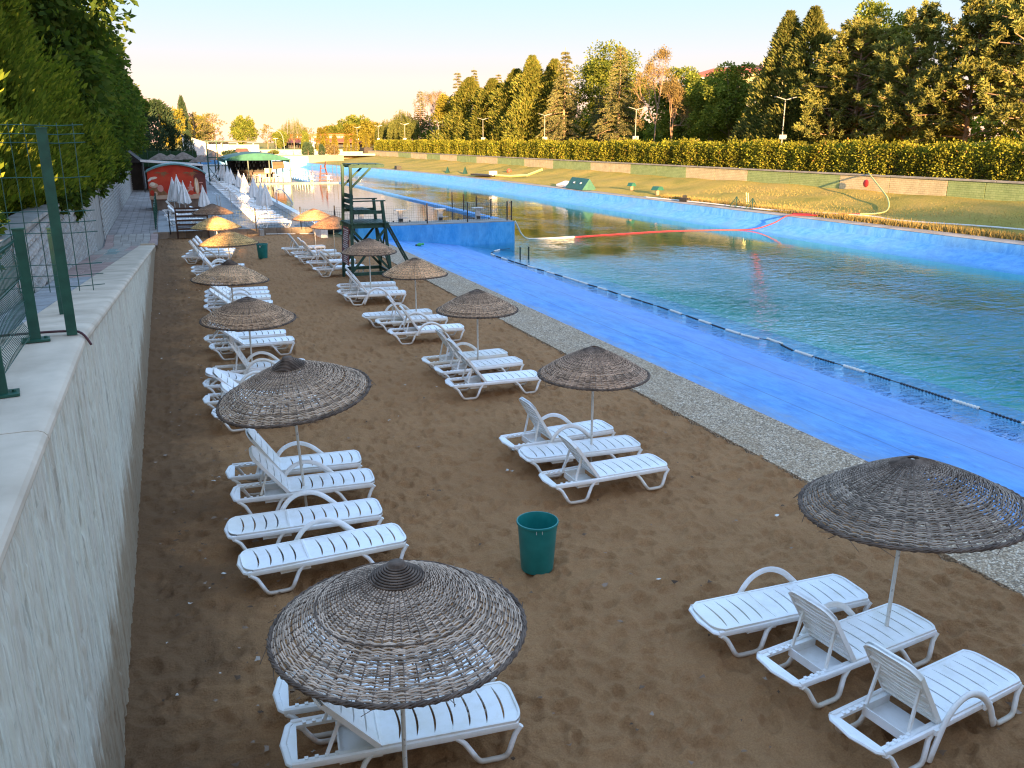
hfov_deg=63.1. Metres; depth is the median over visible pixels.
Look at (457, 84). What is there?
spruce tree
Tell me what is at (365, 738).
sun lounger
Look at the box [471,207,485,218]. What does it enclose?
starting block
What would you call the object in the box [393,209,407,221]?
starting block
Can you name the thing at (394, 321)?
sun lounger
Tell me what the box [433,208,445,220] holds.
starting block
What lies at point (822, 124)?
bush
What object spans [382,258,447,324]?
wicker parasol
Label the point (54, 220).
fence post
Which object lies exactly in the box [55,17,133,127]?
leafy tree
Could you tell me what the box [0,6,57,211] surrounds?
thuja
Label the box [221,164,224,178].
closed parasol
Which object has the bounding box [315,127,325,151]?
golden thuja
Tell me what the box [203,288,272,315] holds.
sun lounger
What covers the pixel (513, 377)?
sun lounger
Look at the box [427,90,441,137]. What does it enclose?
bare tree
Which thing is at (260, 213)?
sun lounger
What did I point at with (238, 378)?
sun lounger
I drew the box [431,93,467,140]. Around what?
broadleaf tree
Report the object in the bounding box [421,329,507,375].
sun lounger
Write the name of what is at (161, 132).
conifer tree
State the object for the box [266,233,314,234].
stray pole
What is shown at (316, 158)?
walk
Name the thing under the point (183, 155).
thatched sunshade
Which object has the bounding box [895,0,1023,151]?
pine tree
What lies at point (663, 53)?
dry tree
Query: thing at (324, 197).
pool water
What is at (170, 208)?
sun lounger
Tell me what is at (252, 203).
sun lounger
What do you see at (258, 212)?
sun lounger
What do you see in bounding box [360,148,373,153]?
dark shed
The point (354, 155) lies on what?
terrace step
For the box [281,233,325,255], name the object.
sun lounger
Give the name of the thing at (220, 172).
closed parasol
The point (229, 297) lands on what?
sun lounger
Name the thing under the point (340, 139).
park hall
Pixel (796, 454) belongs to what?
gravel walk
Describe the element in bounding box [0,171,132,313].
block wall
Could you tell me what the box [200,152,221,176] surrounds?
thatched sunshade
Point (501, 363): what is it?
sun lounger
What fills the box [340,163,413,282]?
lifeguard tower
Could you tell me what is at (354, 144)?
golden thuja
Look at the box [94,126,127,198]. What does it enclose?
overhanging shrub
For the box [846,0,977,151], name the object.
pine tree
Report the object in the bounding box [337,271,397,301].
sun lounger
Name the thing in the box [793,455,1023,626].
wicker parasol
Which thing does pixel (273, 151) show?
bush
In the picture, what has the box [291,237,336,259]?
sun lounger
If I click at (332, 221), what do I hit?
wicker parasol
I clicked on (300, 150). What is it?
terrace step
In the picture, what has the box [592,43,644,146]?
cedar tree
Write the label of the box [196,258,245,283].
sun lounger
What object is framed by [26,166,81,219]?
overhanging shrub
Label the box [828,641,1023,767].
sun lounger
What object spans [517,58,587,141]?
leylandii tree
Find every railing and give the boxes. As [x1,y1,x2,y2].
[153,193,157,228]
[289,170,311,179]
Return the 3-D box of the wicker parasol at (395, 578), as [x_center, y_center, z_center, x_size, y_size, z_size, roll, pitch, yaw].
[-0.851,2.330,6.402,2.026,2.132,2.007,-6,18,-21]
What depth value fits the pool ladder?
61.15 m
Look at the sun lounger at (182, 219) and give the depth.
48.35 m
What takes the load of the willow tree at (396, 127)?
on the park lawn at (479, 155)
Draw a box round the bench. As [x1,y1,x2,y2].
[174,207,209,238]
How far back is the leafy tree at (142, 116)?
103.86 m
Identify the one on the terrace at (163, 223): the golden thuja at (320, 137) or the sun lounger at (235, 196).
the sun lounger at (235, 196)
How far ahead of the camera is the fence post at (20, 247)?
6.88 m
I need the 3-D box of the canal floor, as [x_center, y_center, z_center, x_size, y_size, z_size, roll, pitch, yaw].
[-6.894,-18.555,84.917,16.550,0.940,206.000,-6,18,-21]
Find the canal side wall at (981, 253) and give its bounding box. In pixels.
[301,163,1023,275]
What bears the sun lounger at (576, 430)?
on the sand
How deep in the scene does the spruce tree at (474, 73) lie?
174.51 m
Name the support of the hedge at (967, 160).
on the park lawn at (479, 155)
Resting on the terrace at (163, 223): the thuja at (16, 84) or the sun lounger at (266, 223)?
the sun lounger at (266, 223)
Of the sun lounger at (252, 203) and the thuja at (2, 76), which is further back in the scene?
the sun lounger at (252, 203)
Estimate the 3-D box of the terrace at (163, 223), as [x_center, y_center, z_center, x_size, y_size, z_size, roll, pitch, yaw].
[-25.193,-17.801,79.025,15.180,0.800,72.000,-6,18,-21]
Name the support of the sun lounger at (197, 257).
on the sand
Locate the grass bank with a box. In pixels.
[315,156,1023,235]
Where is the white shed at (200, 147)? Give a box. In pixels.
[182,135,207,154]
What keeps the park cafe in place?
on the lawn at (265, 147)
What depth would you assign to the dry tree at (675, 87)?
92.20 m
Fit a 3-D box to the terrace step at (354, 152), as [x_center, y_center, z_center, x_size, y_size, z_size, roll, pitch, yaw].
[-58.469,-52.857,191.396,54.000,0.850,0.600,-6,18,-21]
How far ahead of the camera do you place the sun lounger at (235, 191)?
73.66 m
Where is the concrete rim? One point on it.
(892, 227)
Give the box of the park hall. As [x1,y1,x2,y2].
[287,134,366,147]
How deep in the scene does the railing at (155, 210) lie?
48.68 m
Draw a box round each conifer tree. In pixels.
[136,126,155,150]
[138,98,169,150]
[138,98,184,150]
[182,130,194,150]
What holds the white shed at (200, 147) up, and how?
on the walk at (316, 158)
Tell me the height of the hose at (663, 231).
1.219 m
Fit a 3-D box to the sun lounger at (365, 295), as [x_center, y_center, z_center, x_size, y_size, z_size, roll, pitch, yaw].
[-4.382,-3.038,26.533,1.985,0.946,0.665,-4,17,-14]
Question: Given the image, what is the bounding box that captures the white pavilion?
[299,138,316,147]
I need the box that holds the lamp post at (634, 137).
[628,107,644,138]
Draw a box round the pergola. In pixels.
[140,159,202,191]
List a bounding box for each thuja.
[0,0,98,214]
[0,0,125,187]
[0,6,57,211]
[0,69,19,193]
[0,79,57,213]
[2,1,115,192]
[22,8,100,171]
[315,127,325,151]
[321,129,330,144]
[331,134,337,145]
[343,135,350,151]
[351,134,359,150]
[362,133,369,147]
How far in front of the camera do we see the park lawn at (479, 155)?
294.17 m
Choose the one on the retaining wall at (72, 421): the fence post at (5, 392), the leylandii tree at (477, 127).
the fence post at (5, 392)
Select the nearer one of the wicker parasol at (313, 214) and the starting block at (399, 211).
the wicker parasol at (313, 214)
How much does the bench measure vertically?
1.631 m
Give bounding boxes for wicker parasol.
[190,216,241,263]
[190,259,269,301]
[192,204,232,233]
[198,230,258,258]
[198,297,298,361]
[214,355,375,506]
[259,558,526,767]
[292,208,330,244]
[309,215,347,258]
[339,238,396,298]
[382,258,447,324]
[434,289,520,359]
[536,346,649,461]
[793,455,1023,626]
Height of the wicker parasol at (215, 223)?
2.078 m
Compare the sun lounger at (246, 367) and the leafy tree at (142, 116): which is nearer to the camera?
the sun lounger at (246, 367)
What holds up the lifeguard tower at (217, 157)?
on the terrace at (163, 223)
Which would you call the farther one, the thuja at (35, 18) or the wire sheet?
the thuja at (35, 18)
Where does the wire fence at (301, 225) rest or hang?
on the kerb
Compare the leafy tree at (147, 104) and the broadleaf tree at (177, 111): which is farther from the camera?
the broadleaf tree at (177, 111)
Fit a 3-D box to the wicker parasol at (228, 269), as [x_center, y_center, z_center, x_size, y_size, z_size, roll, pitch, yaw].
[-7.637,-2.387,22.741,2.079,2.014,2.138,-6,18,-21]
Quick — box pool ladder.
[275,189,292,202]
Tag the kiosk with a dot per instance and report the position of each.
(159, 176)
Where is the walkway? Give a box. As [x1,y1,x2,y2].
[0,180,158,337]
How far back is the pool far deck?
89.43 m
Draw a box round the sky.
[83,0,1021,142]
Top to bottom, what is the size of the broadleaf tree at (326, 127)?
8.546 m
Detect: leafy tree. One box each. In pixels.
[18,0,138,127]
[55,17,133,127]
[73,4,129,130]
[81,3,129,150]
[110,38,140,149]
[116,66,146,155]
[124,74,145,151]
[127,74,147,152]
[134,90,150,155]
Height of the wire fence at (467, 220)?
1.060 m
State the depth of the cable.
7.22 m
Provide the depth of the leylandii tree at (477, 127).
143.68 m
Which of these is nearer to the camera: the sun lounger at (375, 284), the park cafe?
the sun lounger at (375, 284)
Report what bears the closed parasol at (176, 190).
on the terrace at (163, 223)
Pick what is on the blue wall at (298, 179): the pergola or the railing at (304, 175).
the railing at (304, 175)
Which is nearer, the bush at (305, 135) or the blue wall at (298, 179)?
the blue wall at (298, 179)
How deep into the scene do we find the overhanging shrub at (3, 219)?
10.19 m
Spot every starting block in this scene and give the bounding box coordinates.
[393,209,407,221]
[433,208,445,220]
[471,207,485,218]
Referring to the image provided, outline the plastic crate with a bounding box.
[259,229,263,235]
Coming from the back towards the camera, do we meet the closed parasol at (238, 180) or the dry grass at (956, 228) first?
the closed parasol at (238, 180)
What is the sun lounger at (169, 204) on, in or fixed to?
on the terrace at (163, 223)
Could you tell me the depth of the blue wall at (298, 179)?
99.63 m
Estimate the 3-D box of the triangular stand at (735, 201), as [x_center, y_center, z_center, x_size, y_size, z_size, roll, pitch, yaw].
[15.901,-12.889,59.077,0.876,0.806,0.633,-14,21,-40]
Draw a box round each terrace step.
[183,149,356,151]
[197,154,374,157]
[208,151,362,153]
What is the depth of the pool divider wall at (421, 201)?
62.21 m
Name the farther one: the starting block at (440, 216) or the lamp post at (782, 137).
the lamp post at (782, 137)
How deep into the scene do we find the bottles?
99.53 m
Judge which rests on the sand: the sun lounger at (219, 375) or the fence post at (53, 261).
the sun lounger at (219, 375)
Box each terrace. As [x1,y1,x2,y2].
[144,164,282,179]
[158,178,297,237]
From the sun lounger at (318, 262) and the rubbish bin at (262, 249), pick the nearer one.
the sun lounger at (318, 262)
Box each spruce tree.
[177,94,191,147]
[413,91,429,138]
[449,73,469,133]
[466,70,478,139]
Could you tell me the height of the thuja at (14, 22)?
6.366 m
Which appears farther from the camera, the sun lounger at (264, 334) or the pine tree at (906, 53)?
the pine tree at (906, 53)
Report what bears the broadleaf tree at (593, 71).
on the park lawn at (479, 155)
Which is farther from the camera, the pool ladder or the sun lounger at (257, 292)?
the pool ladder
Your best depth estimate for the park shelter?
250.95 m
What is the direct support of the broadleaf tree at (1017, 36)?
on the park lawn at (479, 155)
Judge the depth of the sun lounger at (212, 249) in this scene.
37.06 m
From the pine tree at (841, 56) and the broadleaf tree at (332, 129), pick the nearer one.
the pine tree at (841, 56)
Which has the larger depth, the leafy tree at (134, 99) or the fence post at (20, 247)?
the leafy tree at (134, 99)
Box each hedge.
[135,150,197,170]
[373,132,1023,181]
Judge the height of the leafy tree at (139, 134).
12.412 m
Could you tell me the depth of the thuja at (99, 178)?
20.83 m
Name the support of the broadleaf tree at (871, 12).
on the park lawn at (479, 155)
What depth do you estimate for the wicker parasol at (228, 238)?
29.02 m
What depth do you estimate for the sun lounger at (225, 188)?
78.32 m
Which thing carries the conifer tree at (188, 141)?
on the terrace at (205, 168)
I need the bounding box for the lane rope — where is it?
[491,248,1023,425]
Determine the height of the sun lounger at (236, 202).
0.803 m
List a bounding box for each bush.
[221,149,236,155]
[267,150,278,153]
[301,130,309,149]
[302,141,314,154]
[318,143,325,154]
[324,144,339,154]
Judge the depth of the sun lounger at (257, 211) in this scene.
53.74 m
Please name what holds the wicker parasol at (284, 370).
on the sand
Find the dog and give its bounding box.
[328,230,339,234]
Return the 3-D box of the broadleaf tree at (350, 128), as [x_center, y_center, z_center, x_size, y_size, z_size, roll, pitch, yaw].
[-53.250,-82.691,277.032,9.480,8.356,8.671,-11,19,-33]
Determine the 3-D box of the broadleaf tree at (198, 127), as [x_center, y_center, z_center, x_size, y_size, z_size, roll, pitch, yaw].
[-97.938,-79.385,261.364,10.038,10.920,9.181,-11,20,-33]
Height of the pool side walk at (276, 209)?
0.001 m
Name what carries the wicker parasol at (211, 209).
on the sand
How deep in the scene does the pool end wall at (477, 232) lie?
45.42 m
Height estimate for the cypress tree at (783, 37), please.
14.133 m
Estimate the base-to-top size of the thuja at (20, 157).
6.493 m
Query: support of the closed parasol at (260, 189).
on the terrace at (163, 223)
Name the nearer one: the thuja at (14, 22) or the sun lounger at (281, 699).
the sun lounger at (281, 699)
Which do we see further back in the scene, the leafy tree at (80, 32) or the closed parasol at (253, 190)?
the closed parasol at (253, 190)
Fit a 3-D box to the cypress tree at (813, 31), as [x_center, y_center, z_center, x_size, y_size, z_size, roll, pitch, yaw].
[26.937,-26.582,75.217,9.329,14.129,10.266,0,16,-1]
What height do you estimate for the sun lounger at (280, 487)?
0.930 m
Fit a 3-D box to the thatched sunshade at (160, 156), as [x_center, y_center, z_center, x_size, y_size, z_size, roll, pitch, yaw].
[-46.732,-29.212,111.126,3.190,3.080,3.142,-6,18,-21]
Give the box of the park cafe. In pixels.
[204,141,258,151]
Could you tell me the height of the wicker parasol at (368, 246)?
2.059 m
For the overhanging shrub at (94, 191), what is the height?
3.857 m
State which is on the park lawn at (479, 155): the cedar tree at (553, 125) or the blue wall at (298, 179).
the cedar tree at (553, 125)
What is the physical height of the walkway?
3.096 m
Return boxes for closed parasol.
[167,177,177,213]
[171,174,184,213]
[177,180,191,210]
[198,185,209,217]
[218,165,222,180]
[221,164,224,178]
[224,169,228,185]
[227,168,234,183]
[235,171,241,188]
[240,173,249,196]
[249,176,257,200]
[256,182,262,210]
[259,182,273,209]
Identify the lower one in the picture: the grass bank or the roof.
the grass bank
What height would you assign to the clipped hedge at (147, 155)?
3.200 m
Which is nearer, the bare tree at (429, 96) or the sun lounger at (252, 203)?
the sun lounger at (252, 203)
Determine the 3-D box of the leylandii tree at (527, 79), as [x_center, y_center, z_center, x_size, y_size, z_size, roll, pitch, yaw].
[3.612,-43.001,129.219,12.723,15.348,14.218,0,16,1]
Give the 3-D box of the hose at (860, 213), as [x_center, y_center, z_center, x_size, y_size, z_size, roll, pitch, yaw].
[23.108,-12.260,53.851,9.242,2.398,5.308,-13,21,-38]
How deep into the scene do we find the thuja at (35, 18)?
22.97 m
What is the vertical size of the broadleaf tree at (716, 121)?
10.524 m
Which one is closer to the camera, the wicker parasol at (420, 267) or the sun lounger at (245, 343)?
the sun lounger at (245, 343)
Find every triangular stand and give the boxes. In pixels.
[729,196,741,207]
[745,198,756,209]
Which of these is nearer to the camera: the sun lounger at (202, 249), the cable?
the cable
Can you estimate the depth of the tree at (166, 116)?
156.51 m
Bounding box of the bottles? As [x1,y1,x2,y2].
[235,160,265,169]
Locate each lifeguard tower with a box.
[205,140,229,184]
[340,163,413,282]
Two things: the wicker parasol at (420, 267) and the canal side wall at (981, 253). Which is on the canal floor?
the canal side wall at (981, 253)
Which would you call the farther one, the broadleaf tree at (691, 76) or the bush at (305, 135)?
the bush at (305, 135)
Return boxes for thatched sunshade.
[149,153,172,160]
[171,152,193,161]
[190,156,211,166]
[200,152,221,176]
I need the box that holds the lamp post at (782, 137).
[775,96,795,142]
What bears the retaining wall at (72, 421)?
on the sand
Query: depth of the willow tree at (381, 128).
211.82 m
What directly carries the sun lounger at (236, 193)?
on the terrace at (163, 223)
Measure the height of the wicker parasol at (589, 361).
2.039 m
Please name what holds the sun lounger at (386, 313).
on the sand
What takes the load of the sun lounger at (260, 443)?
on the sand
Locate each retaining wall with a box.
[0,243,155,767]
[368,150,1023,200]
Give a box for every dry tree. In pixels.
[630,44,673,142]
[661,74,692,139]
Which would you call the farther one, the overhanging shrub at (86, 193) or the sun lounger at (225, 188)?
the sun lounger at (225, 188)
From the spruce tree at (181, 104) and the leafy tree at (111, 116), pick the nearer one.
the leafy tree at (111, 116)
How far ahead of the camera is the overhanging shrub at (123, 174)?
51.06 m
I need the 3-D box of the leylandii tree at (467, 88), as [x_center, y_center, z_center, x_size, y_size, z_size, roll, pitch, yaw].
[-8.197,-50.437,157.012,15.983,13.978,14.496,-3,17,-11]
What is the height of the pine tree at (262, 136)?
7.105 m
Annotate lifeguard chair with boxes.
[319,161,327,181]
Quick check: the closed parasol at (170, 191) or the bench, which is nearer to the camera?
the bench
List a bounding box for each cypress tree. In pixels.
[725,9,809,149]
[749,5,863,151]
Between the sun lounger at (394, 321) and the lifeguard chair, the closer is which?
the sun lounger at (394, 321)
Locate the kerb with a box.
[153,226,329,238]
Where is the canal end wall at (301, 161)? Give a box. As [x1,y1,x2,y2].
[198,156,307,167]
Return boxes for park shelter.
[274,143,299,147]
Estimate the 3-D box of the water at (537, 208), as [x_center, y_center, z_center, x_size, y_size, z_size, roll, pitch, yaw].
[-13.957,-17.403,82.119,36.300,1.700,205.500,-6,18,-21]
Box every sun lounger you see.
[162,200,193,213]
[164,205,196,218]
[167,218,202,225]
[181,240,230,263]
[186,238,233,260]
[189,235,235,255]
[191,250,244,269]
[191,253,219,274]
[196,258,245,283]
[202,368,299,399]
[202,368,306,412]
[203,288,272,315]
[203,321,285,351]
[204,283,269,300]
[204,283,270,309]
[204,286,267,293]
[209,327,294,360]
[211,382,322,431]
[212,336,304,374]
[217,184,238,192]
[221,189,240,192]
[224,490,383,557]
[225,189,248,198]
[225,192,250,199]
[225,428,361,495]
[229,192,253,203]
[230,445,375,513]
[232,196,255,206]
[234,196,256,208]
[237,517,408,594]
[239,202,267,210]
[240,203,270,210]
[243,203,273,215]
[244,204,276,217]
[247,206,278,220]
[249,216,283,222]
[252,218,287,225]
[256,220,291,227]
[272,616,496,738]
[279,663,522,767]
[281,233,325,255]
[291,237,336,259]
[294,241,341,263]
[306,246,355,267]
[313,251,364,276]
[336,266,395,295]
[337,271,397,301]
[343,274,405,305]
[362,303,431,327]
[375,296,447,333]
[388,305,464,344]
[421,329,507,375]
[433,338,523,384]
[445,350,540,399]
[499,397,615,462]
[518,435,642,477]
[538,432,669,504]
[688,566,872,657]
[756,588,938,708]
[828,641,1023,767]
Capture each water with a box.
[249,183,485,226]
[272,167,1023,440]
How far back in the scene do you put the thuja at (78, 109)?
18.88 m
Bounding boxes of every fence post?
[0,347,19,398]
[10,227,50,343]
[34,127,77,335]
[45,227,63,314]
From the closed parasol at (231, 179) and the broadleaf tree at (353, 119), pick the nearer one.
the closed parasol at (231, 179)
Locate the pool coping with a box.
[249,186,327,237]
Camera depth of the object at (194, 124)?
228.76 m
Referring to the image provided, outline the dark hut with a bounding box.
[126,150,145,189]
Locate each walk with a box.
[202,155,343,162]
[238,187,308,226]
[336,232,1023,597]
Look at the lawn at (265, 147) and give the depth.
263.88 m
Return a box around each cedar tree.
[536,47,586,141]
[583,95,611,142]
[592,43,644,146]
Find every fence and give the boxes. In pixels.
[0,234,30,372]
[167,207,354,234]
[312,166,340,181]
[333,201,511,223]
[451,192,491,216]
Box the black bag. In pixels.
[679,195,690,201]
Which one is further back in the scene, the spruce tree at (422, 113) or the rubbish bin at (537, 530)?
the spruce tree at (422, 113)
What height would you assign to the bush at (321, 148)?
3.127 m
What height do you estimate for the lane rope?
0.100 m
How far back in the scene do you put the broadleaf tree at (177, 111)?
209.38 m
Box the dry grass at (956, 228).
[661,185,1023,240]
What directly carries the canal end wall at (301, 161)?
on the far canal floor
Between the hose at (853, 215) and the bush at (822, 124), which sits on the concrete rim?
the hose at (853, 215)
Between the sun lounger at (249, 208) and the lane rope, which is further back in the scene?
the sun lounger at (249, 208)
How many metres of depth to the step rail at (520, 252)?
40.80 m
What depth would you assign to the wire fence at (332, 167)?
90.62 m
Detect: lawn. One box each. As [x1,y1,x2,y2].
[149,142,315,149]
[236,143,1023,181]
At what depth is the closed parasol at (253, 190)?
60.19 m
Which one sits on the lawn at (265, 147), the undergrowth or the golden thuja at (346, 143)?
the golden thuja at (346, 143)
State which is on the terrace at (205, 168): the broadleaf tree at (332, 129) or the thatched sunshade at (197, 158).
the thatched sunshade at (197, 158)
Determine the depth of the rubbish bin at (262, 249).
36.63 m
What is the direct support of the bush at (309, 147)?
on the lawn at (265, 147)
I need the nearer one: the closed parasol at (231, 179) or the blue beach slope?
the blue beach slope
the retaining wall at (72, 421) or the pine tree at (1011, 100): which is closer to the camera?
the retaining wall at (72, 421)
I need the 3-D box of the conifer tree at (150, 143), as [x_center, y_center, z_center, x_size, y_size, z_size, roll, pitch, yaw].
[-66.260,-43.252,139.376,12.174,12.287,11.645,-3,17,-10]
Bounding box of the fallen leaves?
[154,278,1023,767]
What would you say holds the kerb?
on the sand
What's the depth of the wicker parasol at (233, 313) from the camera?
17.51 m
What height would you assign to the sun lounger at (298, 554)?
0.568 m
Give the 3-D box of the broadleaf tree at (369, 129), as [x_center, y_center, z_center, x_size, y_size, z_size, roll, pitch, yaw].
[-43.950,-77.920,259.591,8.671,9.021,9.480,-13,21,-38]
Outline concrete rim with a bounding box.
[312,163,1023,244]
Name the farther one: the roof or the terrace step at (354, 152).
the terrace step at (354, 152)
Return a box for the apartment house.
[698,58,781,139]
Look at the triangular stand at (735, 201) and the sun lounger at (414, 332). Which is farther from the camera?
the triangular stand at (735, 201)
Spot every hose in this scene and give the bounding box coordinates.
[515,214,827,239]
[644,196,1023,230]
[792,172,889,214]
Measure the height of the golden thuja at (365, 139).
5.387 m
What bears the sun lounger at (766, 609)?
on the sand
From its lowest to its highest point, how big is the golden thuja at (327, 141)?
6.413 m
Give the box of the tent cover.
[556,177,595,189]
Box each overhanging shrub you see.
[0,206,9,269]
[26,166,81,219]
[73,125,116,222]
[87,149,114,200]
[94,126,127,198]
[111,133,132,190]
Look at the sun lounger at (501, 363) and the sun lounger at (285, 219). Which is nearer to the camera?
the sun lounger at (501, 363)
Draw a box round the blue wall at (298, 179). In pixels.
[291,177,309,181]
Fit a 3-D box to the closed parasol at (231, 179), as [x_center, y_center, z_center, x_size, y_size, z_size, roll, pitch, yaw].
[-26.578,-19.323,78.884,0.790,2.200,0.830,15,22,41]
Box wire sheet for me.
[0,122,104,292]
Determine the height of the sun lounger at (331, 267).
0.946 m
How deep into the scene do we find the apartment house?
226.44 m
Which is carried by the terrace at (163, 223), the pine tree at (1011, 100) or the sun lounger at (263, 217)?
the sun lounger at (263, 217)
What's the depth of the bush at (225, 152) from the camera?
176.80 m
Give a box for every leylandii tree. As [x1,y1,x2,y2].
[426,77,490,143]
[452,77,509,140]
[485,68,537,141]
[497,54,573,141]
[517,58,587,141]
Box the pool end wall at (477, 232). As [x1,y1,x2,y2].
[354,218,514,251]
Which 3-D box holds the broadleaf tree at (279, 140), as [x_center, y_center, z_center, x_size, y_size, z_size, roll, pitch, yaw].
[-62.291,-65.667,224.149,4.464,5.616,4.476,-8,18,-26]
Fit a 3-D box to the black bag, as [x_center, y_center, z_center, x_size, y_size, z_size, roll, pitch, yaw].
[13.435,-14.370,64.599,0.608,0.475,0.715,-13,21,-37]
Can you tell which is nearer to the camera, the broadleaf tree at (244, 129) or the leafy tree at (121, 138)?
the leafy tree at (121, 138)
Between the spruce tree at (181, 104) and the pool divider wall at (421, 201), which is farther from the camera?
the spruce tree at (181, 104)
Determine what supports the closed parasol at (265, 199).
on the terrace at (163, 223)
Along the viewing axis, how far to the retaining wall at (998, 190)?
65.21 m
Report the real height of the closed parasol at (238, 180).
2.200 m
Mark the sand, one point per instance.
(584, 664)
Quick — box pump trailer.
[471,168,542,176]
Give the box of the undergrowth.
[418,74,1022,153]
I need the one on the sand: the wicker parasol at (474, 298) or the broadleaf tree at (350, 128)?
the wicker parasol at (474, 298)
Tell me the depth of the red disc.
57.56 m
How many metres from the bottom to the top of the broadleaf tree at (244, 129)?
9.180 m
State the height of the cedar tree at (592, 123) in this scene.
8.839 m
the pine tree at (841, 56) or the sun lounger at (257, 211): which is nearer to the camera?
the sun lounger at (257, 211)
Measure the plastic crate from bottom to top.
0.400 m
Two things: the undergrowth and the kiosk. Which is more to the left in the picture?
the kiosk
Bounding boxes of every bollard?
[627,183,635,189]
[651,186,663,194]
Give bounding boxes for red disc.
[863,180,868,186]
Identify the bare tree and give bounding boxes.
[412,90,440,132]
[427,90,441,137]
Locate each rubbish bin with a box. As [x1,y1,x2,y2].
[256,243,267,258]
[516,511,558,574]
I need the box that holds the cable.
[2,330,91,344]
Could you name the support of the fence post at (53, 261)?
on the retaining wall at (72, 421)
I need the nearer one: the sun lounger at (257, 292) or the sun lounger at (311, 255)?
the sun lounger at (257, 292)
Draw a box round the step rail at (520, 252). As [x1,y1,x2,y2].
[519,246,528,259]
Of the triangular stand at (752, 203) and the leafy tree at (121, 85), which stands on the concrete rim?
the triangular stand at (752, 203)
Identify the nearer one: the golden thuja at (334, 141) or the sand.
the sand
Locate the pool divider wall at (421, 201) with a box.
[338,182,497,218]
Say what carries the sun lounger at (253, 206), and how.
on the terrace at (163, 223)
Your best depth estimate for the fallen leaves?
9.24 m
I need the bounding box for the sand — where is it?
[124,232,1023,767]
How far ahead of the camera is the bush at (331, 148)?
187.76 m
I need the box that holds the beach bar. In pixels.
[218,151,291,182]
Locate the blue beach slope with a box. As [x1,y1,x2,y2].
[382,239,1023,530]
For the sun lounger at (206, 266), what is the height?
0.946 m
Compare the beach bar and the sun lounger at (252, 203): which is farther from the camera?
the beach bar
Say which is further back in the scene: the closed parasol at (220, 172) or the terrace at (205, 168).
the terrace at (205, 168)
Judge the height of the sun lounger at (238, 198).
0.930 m
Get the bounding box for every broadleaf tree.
[161,105,185,147]
[185,113,215,140]
[228,115,258,144]
[272,129,288,148]
[321,124,341,132]
[328,123,346,147]
[335,114,371,126]
[338,122,361,147]
[355,119,379,147]
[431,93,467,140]
[565,39,656,132]
[647,66,702,139]
[681,70,743,142]
[694,60,777,140]
[845,0,918,151]
[968,0,1023,153]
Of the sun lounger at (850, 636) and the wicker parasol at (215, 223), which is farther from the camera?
the wicker parasol at (215, 223)
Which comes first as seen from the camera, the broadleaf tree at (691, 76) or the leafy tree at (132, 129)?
the leafy tree at (132, 129)
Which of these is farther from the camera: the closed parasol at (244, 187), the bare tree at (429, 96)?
the bare tree at (429, 96)
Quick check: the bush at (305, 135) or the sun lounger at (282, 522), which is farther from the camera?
the bush at (305, 135)
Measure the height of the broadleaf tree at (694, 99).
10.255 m
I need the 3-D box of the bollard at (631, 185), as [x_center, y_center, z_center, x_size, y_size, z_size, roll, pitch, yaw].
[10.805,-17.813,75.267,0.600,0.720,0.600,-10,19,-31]
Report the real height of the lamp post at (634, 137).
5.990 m
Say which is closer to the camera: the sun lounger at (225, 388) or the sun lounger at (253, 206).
the sun lounger at (225, 388)
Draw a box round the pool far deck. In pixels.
[248,181,340,184]
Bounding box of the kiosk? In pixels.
[145,162,206,210]
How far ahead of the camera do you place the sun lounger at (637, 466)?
12.29 m
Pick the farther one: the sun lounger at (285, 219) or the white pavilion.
the white pavilion
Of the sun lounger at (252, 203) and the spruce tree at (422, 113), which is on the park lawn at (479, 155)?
the spruce tree at (422, 113)
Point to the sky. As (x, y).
(317, 63)
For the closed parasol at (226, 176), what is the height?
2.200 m
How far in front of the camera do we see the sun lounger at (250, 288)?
27.25 m
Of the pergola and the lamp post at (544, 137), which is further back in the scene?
the lamp post at (544, 137)
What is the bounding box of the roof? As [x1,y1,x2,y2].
[235,148,248,151]
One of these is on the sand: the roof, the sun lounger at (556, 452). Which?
the sun lounger at (556, 452)
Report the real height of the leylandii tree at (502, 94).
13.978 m
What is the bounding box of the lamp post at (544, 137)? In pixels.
[538,113,548,145]
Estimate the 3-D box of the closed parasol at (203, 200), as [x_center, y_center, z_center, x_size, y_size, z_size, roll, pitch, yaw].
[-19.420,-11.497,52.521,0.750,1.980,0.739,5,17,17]
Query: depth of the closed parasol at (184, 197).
54.19 m
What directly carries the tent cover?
on the grass bank
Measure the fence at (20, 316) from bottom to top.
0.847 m
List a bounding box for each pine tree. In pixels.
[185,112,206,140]
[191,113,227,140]
[259,124,273,148]
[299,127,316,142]
[788,14,927,150]
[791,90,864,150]
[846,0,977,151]
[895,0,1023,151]
[953,0,1023,153]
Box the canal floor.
[398,191,1023,410]
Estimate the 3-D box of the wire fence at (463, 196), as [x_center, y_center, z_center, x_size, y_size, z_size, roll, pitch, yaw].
[-2.623,-11.368,52.528,0.080,1.050,7.460,-6,18,-21]
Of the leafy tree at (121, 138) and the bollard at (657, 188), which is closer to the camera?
the leafy tree at (121, 138)
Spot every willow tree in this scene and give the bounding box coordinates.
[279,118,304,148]
[374,119,399,139]
[386,109,421,139]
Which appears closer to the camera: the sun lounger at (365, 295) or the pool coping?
the sun lounger at (365, 295)

